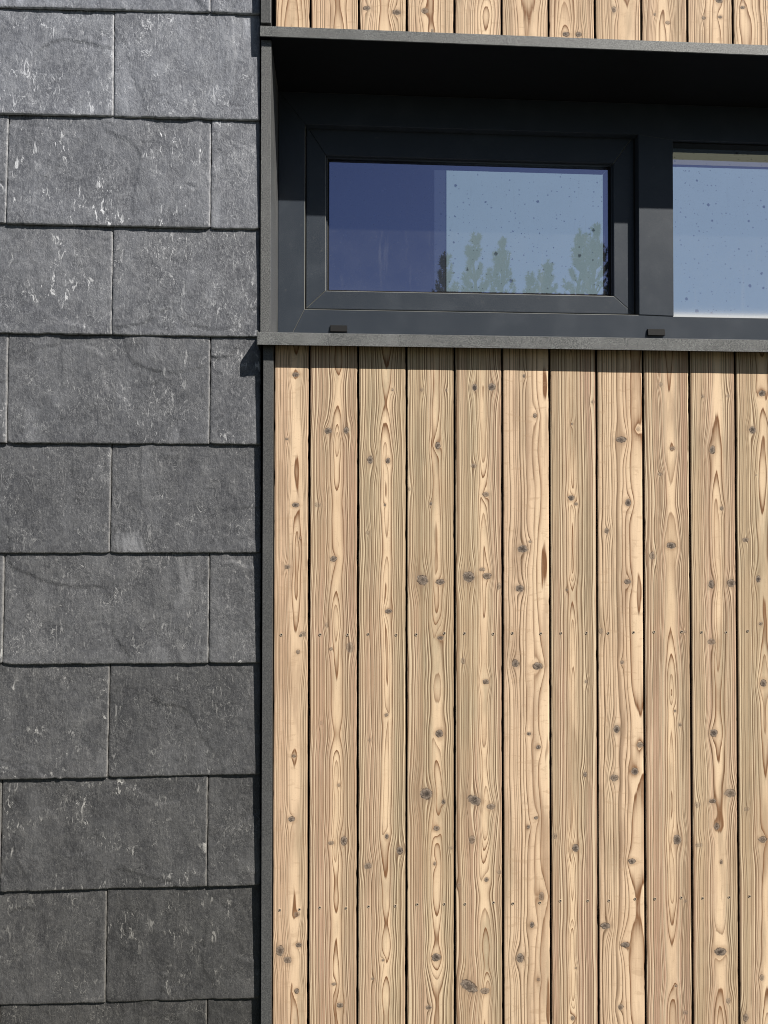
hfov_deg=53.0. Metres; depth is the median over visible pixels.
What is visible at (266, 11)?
corner trim
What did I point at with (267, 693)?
corner trim
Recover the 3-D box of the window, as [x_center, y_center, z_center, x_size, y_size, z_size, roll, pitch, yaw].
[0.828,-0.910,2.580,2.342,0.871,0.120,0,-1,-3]
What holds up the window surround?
attached to the wall
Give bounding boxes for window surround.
[257,26,767,351]
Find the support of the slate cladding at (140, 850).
attached to the wall
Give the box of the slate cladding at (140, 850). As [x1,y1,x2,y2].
[0,0,260,1023]
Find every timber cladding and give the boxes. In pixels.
[272,345,767,1023]
[276,0,767,44]
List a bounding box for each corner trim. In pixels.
[261,0,272,25]
[261,345,274,1023]
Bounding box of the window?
[278,92,767,339]
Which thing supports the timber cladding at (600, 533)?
attached to the wall
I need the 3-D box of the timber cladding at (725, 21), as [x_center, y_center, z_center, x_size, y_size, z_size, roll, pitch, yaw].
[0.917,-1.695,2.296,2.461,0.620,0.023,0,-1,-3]
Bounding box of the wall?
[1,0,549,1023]

